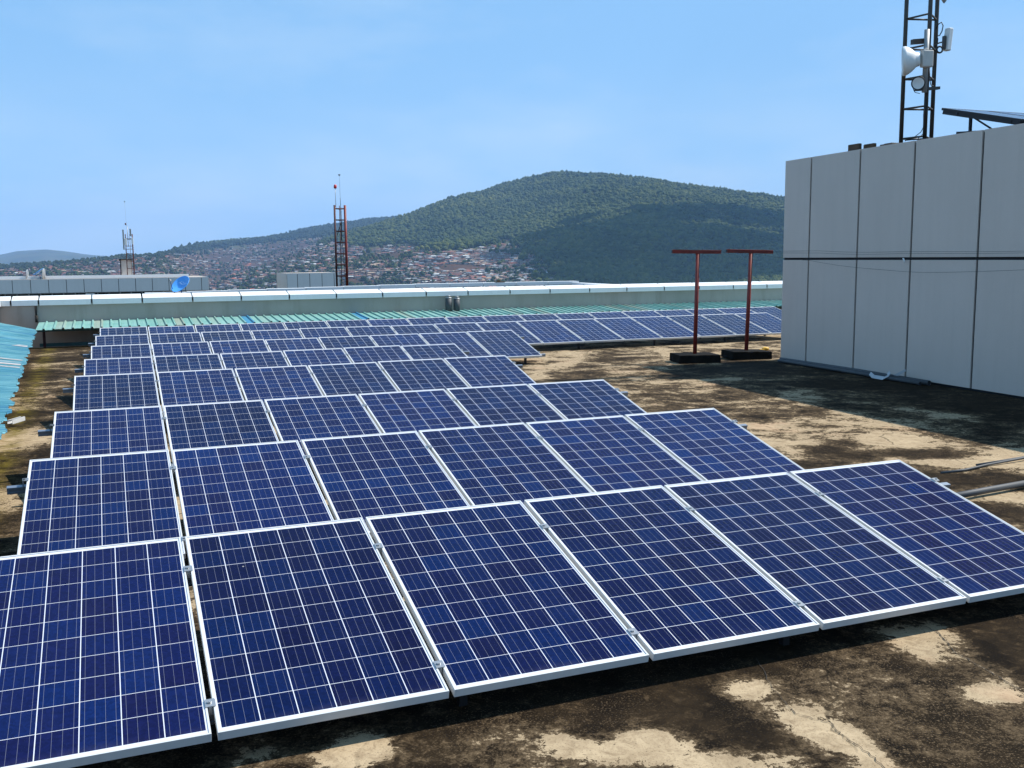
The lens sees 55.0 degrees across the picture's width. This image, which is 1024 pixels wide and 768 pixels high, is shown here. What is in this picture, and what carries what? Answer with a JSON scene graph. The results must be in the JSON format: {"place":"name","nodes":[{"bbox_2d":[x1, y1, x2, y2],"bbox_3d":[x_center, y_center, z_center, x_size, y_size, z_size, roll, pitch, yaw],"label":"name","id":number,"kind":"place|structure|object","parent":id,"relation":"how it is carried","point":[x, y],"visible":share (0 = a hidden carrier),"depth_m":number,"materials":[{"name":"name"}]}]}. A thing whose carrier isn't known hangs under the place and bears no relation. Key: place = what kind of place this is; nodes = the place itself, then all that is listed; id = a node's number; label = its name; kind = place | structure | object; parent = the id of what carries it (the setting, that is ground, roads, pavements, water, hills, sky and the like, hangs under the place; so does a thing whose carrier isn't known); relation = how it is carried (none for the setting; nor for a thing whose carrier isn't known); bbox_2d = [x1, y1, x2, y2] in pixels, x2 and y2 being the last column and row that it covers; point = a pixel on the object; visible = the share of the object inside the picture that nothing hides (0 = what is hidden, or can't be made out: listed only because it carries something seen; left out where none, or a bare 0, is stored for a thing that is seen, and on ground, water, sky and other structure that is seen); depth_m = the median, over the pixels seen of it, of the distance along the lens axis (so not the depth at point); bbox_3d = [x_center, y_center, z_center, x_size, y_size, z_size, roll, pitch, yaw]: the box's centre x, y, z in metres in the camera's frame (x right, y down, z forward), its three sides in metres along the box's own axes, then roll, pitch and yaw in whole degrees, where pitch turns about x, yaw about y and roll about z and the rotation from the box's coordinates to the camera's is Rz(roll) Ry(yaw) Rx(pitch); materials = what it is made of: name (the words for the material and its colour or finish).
{"place":"outdoors","nodes":[
{"label":"outdoors","id":0,"kind":"place"},
{"bbox_2d":[0,182,734,290],"bbox_3d":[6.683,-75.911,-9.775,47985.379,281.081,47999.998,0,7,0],"label":"terrain","id":1,"kind":"structure","parent":0,"point":[31,256],"depth_m":2306.11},
{"bbox_2d":[0,259,208,299],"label":"office wing","id":2,"kind":"structure","parent":1,"relation":"on","point":[91,285],"depth_m":59.06,"materials":[{"name":"concrete"}]},
{"bbox_2d":[0,247,220,269],"bbox_3d":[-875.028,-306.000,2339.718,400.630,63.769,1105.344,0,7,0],"label":"town edge trees","id":3,"kind":"object","parent":1,"relation":"on","point":[60,262],"visible":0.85,"depth_m":1921.32,"materials":[{"name":"green plant"}]},
{"bbox_2d":[0,236,548,290],"bbox_3d":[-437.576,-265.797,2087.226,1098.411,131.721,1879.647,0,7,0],"label":"town trees","id":4,"kind":"object","parent":1,"relation":"on","point":[363,258],"visible":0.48,"depth_m":1531.53,"materials":[{"name":"green plant"}]},
{"bbox_2d":[0,238,551,290],"bbox_3d":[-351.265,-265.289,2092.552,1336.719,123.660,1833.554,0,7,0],"label":"hillside houses","id":5,"kind":"structure","parent":1,"relation":"on","point":[389,249],"depth_m":1556.47,"materials":[{"name":"brown brick"}]},
{"bbox_2d":[167,215,396,254],"bbox_3d":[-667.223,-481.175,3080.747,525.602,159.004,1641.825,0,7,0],"label":"ridge forest","id":6,"kind":"object","parent":1,"relation":"on","point":[312,232],"visible":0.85,"depth_m":3057.12,"materials":[{"name":"green plant"}]},
{"bbox_2d":[276,272,339,287],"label":"lift block","id":7,"kind":"structure","parent":1,"relation":"on","point":[306,279],"depth_m":59.61,"materials":[{"name":"grey paint"}]},
{"bbox_2d":[333,174,348,286],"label":"lattice tower","id":8,"kind":"structure","parent":1,"relation":"on","point":[345,242],"depth_m":37.65,"materials":[{"name":"metal"}]},
{"bbox_2d":[316,170,784,245],"bbox_3d":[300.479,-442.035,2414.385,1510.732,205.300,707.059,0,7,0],"label":"crest trees","id":9,"kind":"object","parent":1,"relation":"on","point":[323,240],"visible":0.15,"depth_m":2454.60,"materials":[{"name":"green plant"}]},
{"bbox_2d":[318,171,784,285],"bbox_3d":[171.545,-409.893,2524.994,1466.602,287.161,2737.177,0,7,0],"label":"mountain forest","id":10,"kind":"object","parent":1,"relation":"on","point":[626,229],"visible":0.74,"depth_m":1773.47,"materials":[{"name":"green plant"}]},
{"bbox_2d":[0,0,1023,255],"label":"sky","id":11,"kind":"structure","parent":0,"point":[210,120],"materials":[{"name":"blue"}]},
{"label":"office building","id":12,"kind":"object","parent":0,"visible":0},
{"bbox_2d":[0,323,36,439],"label":"corrugated awning","id":13,"kind":"object","parent":12,"relation":"on","point":[15,343],"visible":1,"depth_m":16.05,"materials":[{"name":"metal"}]},
{"bbox_2d":[145,281,620,295],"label":"parapet wall","id":14,"kind":"structure","parent":12,"relation":"on","point":[433,285],"depth_m":31.96,"materials":[{"name":"grey paint"}]},
{"bbox_2d":[0,281,781,348],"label":"parapet wall","id":15,"kind":"structure","parent":12,"relation":"on","point":[31,312],"depth_m":27.29,"materials":[{"name":"grey paint"}]},
{"bbox_2d":[36,300,781,347],"bbox_3d":[0.270,-1.609,28.666,25.437,1.179,1.479,-3,8,-22],"label":"corrugated awning","id":16,"kind":"object","parent":12,"relation":"on","point":[46,326],"visible":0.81,"depth_m":26.82,"materials":[{"name":"teal metal"}]},
{"bbox_2d":[0,334,1023,767],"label":"roof slab","id":17,"kind":"structure","parent":12,"relation":"on","point":[908,690],"depth_m":4.87,"materials":[{"name":"brown concrete"}]},
{"bbox_2d":[75,351,468,394],"bbox_3d":[-3.472,-0.120,15.557,6.314,0.439,1.140,-3,8,-22],"label":"mounting frame","id":18,"kind":"object","parent":17,"relation":"on","point":[82,370],"visible":0.16,"depth_m":14.88,"materials":[{"name":"metal"}]},
{"bbox_2d":[82,356,158,391],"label":"solar panel","id":19,"kind":"object","parent":18,"relation":"on","point":[103,366],"visible":0.45,"depth_m":15.05,"materials":[{"name":"glass"}]},
{"bbox_2d":[153,354,222,392],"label":"solar panel","id":20,"kind":"object","parent":18,"relation":"on","point":[187,362],"visible":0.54,"depth_m":15.42,"materials":[{"name":"glass"}]},
{"bbox_2d":[220,351,288,390],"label":"solar panel","id":21,"kind":"object","parent":18,"relation":"on","point":[233,361],"visible":0.45,"depth_m":15.79,"materials":[{"name":"glass"}]},
{"bbox_2d":[283,348,351,386],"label":"solar panel","id":22,"kind":"object","parent":18,"relation":"on","point":[307,357],"visible":0.48,"depth_m":16.16,"materials":[{"name":"glass"}]},
{"bbox_2d":[343,345,411,366],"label":"solar panel","id":23,"kind":"object","parent":18,"relation":"on","point":[376,354],"visible":0.52,"depth_m":16.53,"materials":[{"name":"glass"}]},
{"bbox_2d":[401,344,467,359],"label":"solar panel","id":24,"kind":"object","parent":18,"relation":"on","point":[431,351],"visible":0.46,"depth_m":16.93,"materials":[{"name":"glass"}]},
{"bbox_2d":[63,364,522,419],"bbox_3d":[-2.564,0.170,13.176,6.314,0.456,1.140,-3,8,-22],"label":"mounting frame","id":25,"kind":"object","parent":17,"relation":"on","point":[71,390],"visible":0.14,"depth_m":12.50,"materials":[{"name":"metal"}]},
{"bbox_2d":[71,372,162,414],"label":"solar panel","id":26,"kind":"object","parent":25,"relation":"on","point":[105,391],"visible":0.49,"depth_m":12.44,"materials":[{"name":"glass"}]},
{"bbox_2d":[156,368,243,416],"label":"solar panel","id":27,"kind":"object","parent":25,"relation":"on","point":[197,386],"visible":0.56,"depth_m":12.81,"materials":[{"name":"glass"}]},
{"bbox_2d":[235,365,322,409],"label":"solar panel","id":28,"kind":"object","parent":25,"relation":"on","point":[263,383],"visible":0.56,"depth_m":13.19,"materials":[{"name":"glass"}]},
{"bbox_2d":[308,362,397,395],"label":"solar panel","id":29,"kind":"object","parent":25,"relation":"on","point":[351,378],"visible":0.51,"depth_m":13.56,"materials":[{"name":"glass"}]},
{"bbox_2d":[378,358,468,390],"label":"solar panel","id":30,"kind":"object","parent":25,"relation":"on","point":[419,374],"visible":0.56,"depth_m":13.93,"materials":[{"name":"glass"}]},
{"bbox_2d":[444,355,535,386],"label":"solar panel","id":31,"kind":"object","parent":25,"relation":"on","point":[477,371],"visible":0.59,"depth_m":14.30,"materials":[{"name":"glass"}]},
{"bbox_2d":[83,336,545,375],"bbox_3d":[-3.411,-0.467,18.219,8.332,0.444,1.140,-3,8,-22],"label":"mounting frame","id":32,"kind":"object","parent":17,"relation":"on","point":[88,355],"visible":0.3,"depth_m":19.10,"materials":[{"name":"metal"}]},
{"bbox_2d":[89,344,155,372],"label":"solar panel","id":33,"kind":"object","parent":32,"relation":"on","point":[120,351],"visible":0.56,"depth_m":17.35,"materials":[{"name":"glass"}]},
{"bbox_2d":[151,341,211,375],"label":"solar panel","id":34,"kind":"object","parent":32,"relation":"on","point":[179,348],"visible":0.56,"depth_m":17.73,"materials":[{"name":"glass"}]},
{"bbox_2d":[209,339,268,368],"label":"solar panel","id":35,"kind":"object","parent":32,"relation":"on","point":[239,346],"visible":0.48,"depth_m":18.09,"materials":[{"name":"glass"}]},
{"bbox_2d":[265,338,323,365],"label":"solar panel","id":36,"kind":"object","parent":32,"relation":"on","point":[293,344],"visible":0.42,"depth_m":18.49,"materials":[{"name":"glass"}]},
{"bbox_2d":[318,335,375,353],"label":"solar panel","id":37,"kind":"object","parent":32,"relation":"on","point":[342,342],"visible":0.47,"depth_m":18.86,"materials":[{"name":"glass"}]},
{"bbox_2d":[369,333,427,345],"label":"solar panel","id":38,"kind":"object","parent":32,"relation":"on","point":[398,339],"visible":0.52,"depth_m":19.23,"materials":[{"name":"glass"}]},
{"bbox_2d":[419,332,491,356],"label":"solar panel","id":39,"kind":"object","parent":32,"relation":"on","point":[464,341],"visible":0.54,"depth_m":19.43,"materials":[{"name":"glass"}]},
{"bbox_2d":[466,330,541,358],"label":"solar panel","id":40,"kind":"object","parent":32,"relation":"on","point":[510,344],"visible":0.81,"depth_m":19.52,"materials":[{"name":"glass"}]},
{"bbox_2d":[38,391,627,440],"bbox_3d":[-1.352,0.560,10.010,6.314,0.473,1.140,-3,8,-22],"label":"mounting frame","id":41,"kind":"object","parent":17,"relation":"on","point":[47,432],"visible":0.15,"depth_m":9.33,"materials":[{"name":"metal"}]},
{"bbox_2d":[50,406,173,465],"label":"solar panel","id":42,"kind":"object","parent":41,"relation":"on","point":[103,431],"visible":0.6,"depth_m":9.32,"materials":[{"name":"glass"}]},
{"bbox_2d":[163,400,278,462],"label":"solar panel","id":43,"kind":"object","parent":41,"relation":"on","point":[198,425],"visible":0.53,"depth_m":9.69,"materials":[{"name":"glass"}]},
{"bbox_2d":[264,394,380,454],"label":"solar panel","id":44,"kind":"object","parent":41,"relation":"on","point":[300,418],"visible":0.59,"depth_m":10.06,"materials":[{"name":"glass"}]},
{"bbox_2d":[358,389,475,432],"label":"solar panel","id":45,"kind":"object","parent":41,"relation":"on","point":[404,411],"visible":0.48,"depth_m":10.44,"materials":[{"name":"glass"}]},
{"bbox_2d":[446,384,564,425],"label":"solar panel","id":46,"kind":"object","parent":41,"relation":"on","point":[499,404],"visible":0.52,"depth_m":10.82,"materials":[{"name":"glass"}]},
{"bbox_2d":[528,379,646,418],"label":"solar panel","id":47,"kind":"object","parent":41,"relation":"on","point":[583,399],"visible":0.42,"depth_m":11.20,"materials":[{"name":"glass"}]},
{"bbox_2d":[6,424,747,552],"bbox_3d":[-0.484,0.850,7.744,6.314,0.463,1.140,-3,8,-22],"label":"mounting frame","id":48,"kind":"object","parent":17,"relation":"on","point":[16,489],"visible":0.16,"depth_m":7.06,"materials":[{"name":"metal"}]},
{"bbox_2d":[17,449,185,558],"bbox_3d":[-2.855,0.841,6.850,1.046,0.053,1.650,-3,22,-22],"label":"solar panel","id":49,"kind":"object","parent":48,"relation":"on","point":[74,502],"visible":0.65,"depth_m":6.86,"materials":[{"name":"glass"}]},
{"bbox_2d":[171,440,333,538],"bbox_3d":[-1.921,0.786,7.226,1.047,0.053,1.650,-4,22,-22],"label":"solar panel","id":50,"kind":"object","parent":48,"relation":"on","point":[229,488],"visible":0.64,"depth_m":7.24,"materials":[{"name":"glass"}]},
{"bbox_2d":[301,431,469,536],"bbox_3d":[-0.984,0.730,7.600,1.046,0.053,1.650,-4,22,-22],"label":"solar panel","id":51,"kind":"object","parent":48,"relation":"on","point":[363,477],"visible":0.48,"depth_m":7.62,"materials":[{"name":"glass"}]},
{"bbox_2d":[418,422,592,505],"bbox_3d":[-0.050,0.673,7.975,1.047,0.054,1.650,-3,22,-22],"label":"solar panel","id":52,"kind":"object","parent":48,"relation":"on","point":[497,463],"visible":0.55,"depth_m":8.00,"materials":[{"name":"glass"}]},
{"bbox_2d":[526,415,706,491],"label":"solar panel","id":53,"kind":"object","parent":48,"relation":"on","point":[605,453],"visible":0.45,"depth_m":8.38,"materials":[{"name":"glass"}]},
{"bbox_2d":[625,408,807,480],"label":"solar panel","id":54,"kind":"object","parent":48,"relation":"on","point":[705,444],"visible":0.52,"depth_m":8.75,"materials":[{"name":"glass"}]},
{"bbox_2d":[88,335,765,359],"bbox_3d":[-0.509,-0.969,21.885,16.404,0.456,1.140,-3,8,-22],"label":"mounting frame","id":55,"kind":"object","parent":17,"relation":"on","point":[93,344],"visible":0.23,"depth_m":22.11,"materials":[{"name":"metal"}]},
{"bbox_2d":[94,334,152,358],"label":"solar panel","id":56,"kind":"object","parent":55,"relation":"on","point":[122,339],"visible":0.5,"depth_m":19.55,"materials":[{"name":"glass"}]},
{"bbox_2d":[149,332,202,361],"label":"solar panel","id":57,"kind":"object","parent":55,"relation":"on","point":[175,337],"visible":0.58,"depth_m":19.93,"materials":[{"name":"glass"}]},
{"bbox_2d":[201,330,253,353],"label":"solar panel","id":58,"kind":"object","parent":55,"relation":"on","point":[226,335],"visible":0.48,"depth_m":20.30,"materials":[{"name":"glass"}]},
{"bbox_2d":[251,329,302,340],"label":"solar panel","id":59,"kind":"object","parent":55,"relation":"on","point":[278,334],"visible":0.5,"depth_m":20.68,"materials":[{"name":"glass"}]},
{"bbox_2d":[299,327,350,341],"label":"solar panel","id":60,"kind":"object","parent":55,"relation":"on","point":[322,332],"visible":0.44,"depth_m":21.04,"materials":[{"name":"glass"}]},
{"bbox_2d":[346,326,395,335],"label":"solar panel","id":61,"kind":"object","parent":55,"relation":"on","point":[369,330],"visible":0.45,"depth_m":21.42,"materials":[{"name":"glass"}]},
{"bbox_2d":[390,324,440,333],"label":"solar panel","id":62,"kind":"object","parent":55,"relation":"on","point":[413,329],"visible":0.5,"depth_m":21.81,"materials":[{"name":"glass"}]},
{"bbox_2d":[434,322,483,332],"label":"solar panel","id":63,"kind":"object","parent":55,"relation":"on","point":[455,327],"visible":0.38,"depth_m":22.17,"materials":[{"name":"glass"}]},
{"bbox_2d":[476,321,542,344],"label":"solar panel","id":64,"kind":"object","parent":55,"relation":"on","point":[517,328],"visible":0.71,"depth_m":22.38,"materials":[{"name":"glass"}]},
{"bbox_2d":[516,320,583,344],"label":"solar panel","id":65,"kind":"object","parent":55,"relation":"on","point":[548,332],"visible":1,"depth_m":22.41,"materials":[{"name":"glass"}]},
{"bbox_2d":[556,319,623,342],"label":"solar panel","id":66,"kind":"object","parent":55,"relation":"on","point":[589,330],"visible":1,"depth_m":22.78,"materials":[{"name":"glass"}]},
{"bbox_2d":[594,317,662,340],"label":"solar panel","id":67,"kind":"object","parent":55,"relation":"on","point":[628,329],"visible":1,"depth_m":23.16,"materials":[{"name":"glass"}]},
{"bbox_2d":[630,316,699,339],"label":"solar panel","id":68,"kind":"object","parent":55,"relation":"on","point":[664,327],"visible":0.97,"depth_m":23.56,"materials":[{"name":"glass"}]},
{"bbox_2d":[666,315,736,337],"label":"solar panel","id":69,"kind":"object","parent":55,"relation":"on","point":[707,328],"visible":0.91,"depth_m":23.89,"materials":[{"name":"glass"}]},
{"bbox_2d":[701,314,771,335],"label":"solar panel","id":70,"kind":"object","parent":55,"relation":"on","point":[734,323],"visible":1,"depth_m":24.30,"materials":[{"name":"glass"}]},
{"bbox_2d":[735,313,780,334],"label":"solar panel","id":71,"kind":"object","parent":55,"relation":"on","point":[769,323],"visible":0.75,"depth_m":24.82,"materials":[{"name":"glass"}]},
{"bbox_2d":[186,482,950,724],"bbox_3d":[0.401,1.159,5.393,6.314,0.436,1.140,-3,8,-22],"label":"mounting frame","id":72,"kind":"object","parent":17,"relation":"on","point":[462,700],"visible":0.16,"depth_m":5.10,"materials":[{"name":"metal"}]},
{"bbox_2d":[0,537,214,767],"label":"solar panel","id":73,"kind":"object","parent":72,"relation":"on","point":[99,658],"visible":1,"depth_m":4.37,"materials":[{"name":"glass"}]},
{"bbox_2d":[185,517,448,740],"bbox_3d":[-1.035,1.108,4.876,1.047,0.054,1.650,-4,22,-22],"label":"solar panel","id":74,"kind":"object","parent":72,"relation":"on","point":[304,624],"visible":0.98,"depth_m":4.69,"materials":[{"name":"glass"}]},
{"bbox_2d":[365,500,648,696],"bbox_3d":[-0.100,1.052,5.251,1.047,0.054,1.650,-3,22,-22],"label":"solar panel","id":75,"kind":"object","parent":72,"relation":"on","point":[501,595],"visible":1,"depth_m":5.07,"materials":[{"name":"glass"}]},
{"bbox_2d":[524,485,819,660],"bbox_3d":[0.835,0.996,5.626,1.047,0.055,1.650,-3,22,-22],"label":"solar panel","id":76,"kind":"object","parent":72,"relation":"on","point":[665,573],"visible":0.98,"depth_m":5.46,"materials":[{"name":"glass"}]},
{"bbox_2d":[664,472,966,629],"bbox_3d":[1.769,0.941,6.002,1.046,0.053,1.650,-3,22,-22],"label":"solar panel","id":77,"kind":"object","parent":72,"relation":"on","point":[828,564],"visible":0.89,"depth_m":5.84,"materials":[{"name":"glass"}]},
{"bbox_2d":[789,460,1023,602],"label":"solar panel","id":78,"kind":"object","parent":72,"relation":"on","point":[970,550],"visible":0.82,"depth_m":6.32,"materials":[{"name":"glass"}]},
{"bbox_2d":[669,250,720,363],"bbox_3d":[3.556,-1.507,19.111,0.986,2.175,0.590,-1,8,-10],"label":"post","id":79,"kind":"object","parent":17,"relation":"on","point":[694,356],"visible":1,"depth_m":19.02,"materials":[{"name":"metal"}]},
{"bbox_2d":[721,249,772,359],"bbox_3d":[4.717,-1.595,19.716,0.986,2.175,0.590,0,7,-12],"label":"post","id":80,"kind":"object","parent":17,"relation":"on","point":[745,353],"visible":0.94,"depth_m":19.63,"materials":[{"name":"metal"}]},
{"bbox_2d":[777,359,921,384],"bbox_3d":[5.799,-0.231,17.269,0.068,0.060,3.782,-3,8,-19],"label":"grey pipe","id":81,"kind":"object","parent":17,"relation":"on","point":[851,372],"visible":1,"depth_m":17.15,"materials":[{"name":"plastic"}]},
{"bbox_2d":[779,357,930,384],"bbox_3d":[5.910,-0.252,17.322,0.104,0.085,3.952,-3,8,-19],"label":"grey pipe","id":82,"kind":"object","parent":17,"relation":"on","point":[926,382],"visible":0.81,"depth_m":17.00,"materials":[{"name":"plastic"}]},
{"bbox_2d":[780,123,1023,398],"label":"rooftop building","id":83,"kind":"structure","parent":17,"relation":"on","point":[956,322],"depth_m":15.88,"materials":[{"name":"metal"}]},
{"bbox_2d":[899,0,939,142],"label":"lattice mast","id":84,"kind":"object","parent":83,"relation":"on","point":[925,75],"visible":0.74,"depth_m":17.93,"materials":[{"name":"metal"}]},
{"bbox_2d":[901,46,933,75],"bbox_3d":[7.144,-5.735,17.480,0.572,0.507,0.495,0,7,0],"label":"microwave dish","id":85,"kind":"object","parent":84,"relation":"attached to","point":[911,59],"visible":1,"depth_m":17.31,"materials":[{"name":"white plastic"}]},
{"bbox_2d":[934,22,952,53],"bbox_3d":[7.805,-6.282,17.843,0.334,0.557,0.195,6,10,40],"label":"panel antenna","id":86,"kind":"object","parent":84,"relation":"attached to","point":[946,42],"visible":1,"depth_m":17.77,"materials":[{"name":"white plastic"}]},
{"bbox_2d":[942,111,1023,130],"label":"mounting frame","id":87,"kind":"object","parent":83,"relation":"on","point":[975,117],"visible":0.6,"depth_m":16.10,"materials":[{"name":"metal"}]},
{"bbox_2d":[941,108,1023,121],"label":"solar panel","id":88,"kind":"object","parent":87,"relation":"on","point":[1006,116],"visible":1,"depth_m":16.12,"materials":[{"name":"black glass"}]},
{"bbox_2d":[956,480,1023,497],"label":"pipe","id":89,"kind":"object","parent":17,"relation":"on","point":[990,489],"visible":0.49,"depth_m":8.42,"materials":[{"name":"grey plastic"}]},
{"bbox_3d":[-0.439,-1.309,24.525,18.422,0.455,1.140,-3,8,-22],"label":"mounting frame","id":90,"kind":"object","parent":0,"visible":0},
{"bbox_2d":[98,326,150,346],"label":"solar panel","id":91,"kind":"object","parent":90,"relation":"on","point":[122,331],"visible":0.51,"depth_m":21.85,"materials":[{"name":"glass"}]},
{"bbox_2d":[148,325,195,337],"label":"solar panel","id":92,"kind":"object","parent":90,"relation":"on","point":[170,329],"visible":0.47,"depth_m":22.24,"materials":[{"name":"glass"}]},
{"bbox_2d":[195,324,241,335],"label":"solar panel","id":93,"kind":"object","parent":90,"relation":"on","point":[216,327],"visible":0.43,"depth_m":22.60,"materials":[{"name":"glass"}]},
{"bbox_2d":[240,322,285,331],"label":"solar panel","id":94,"kind":"object","parent":90,"relation":"on","point":[262,326],"visible":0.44,"depth_m":22.97,"materials":[{"name":"glass"}]},
{"bbox_2d":[283,321,328,331],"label":"solar panel","id":95,"kind":"object","parent":90,"relation":"on","point":[306,324],"visible":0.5,"depth_m":23.36,"materials":[{"name":"glass"}]},
{"bbox_2d":[326,319,370,327],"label":"solar panel","id":96,"kind":"object","parent":90,"relation":"on","point":[346,323],"visible":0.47,"depth_m":23.73,"materials":[{"name":"glass"}]},
{"bbox_2d":[367,318,410,325],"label":"solar panel","id":97,"kind":"object","parent":90,"relation":"on","point":[387,322],"visible":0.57,"depth_m":24.11,"materials":[{"name":"glass"}]},
{"bbox_2d":[406,317,449,324],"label":"solar panel","id":98,"kind":"object","parent":90,"relation":"on","point":[428,320],"visible":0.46,"depth_m":24.48,"materials":[{"name":"glass"}]},
{"bbox_2d":[445,316,487,322],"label":"solar panel","id":99,"kind":"object","parent":90,"relation":"on","point":[470,319],"visible":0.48,"depth_m":24.87,"materials":[{"name":"glass"}]},
{"bbox_2d":[482,315,524,321],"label":"solar panel","id":100,"kind":"object","parent":90,"relation":"on","point":[499,318],"visible":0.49,"depth_m":25.23,"materials":[{"name":"glass"}]},
{"bbox_2d":[519,314,560,320],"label":"solar panel","id":101,"kind":"object","parent":90,"relation":"on","point":[529,317],"visible":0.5,"depth_m":25.61,"materials":[{"name":"glass"}]},
{"bbox_2d":[750,307,781,318],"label":"solar panel","id":102,"kind":"object","parent":90,"relation":"on","point":[775,311],"visible":0.38,"depth_m":28.12,"materials":[{"name":"glass"}]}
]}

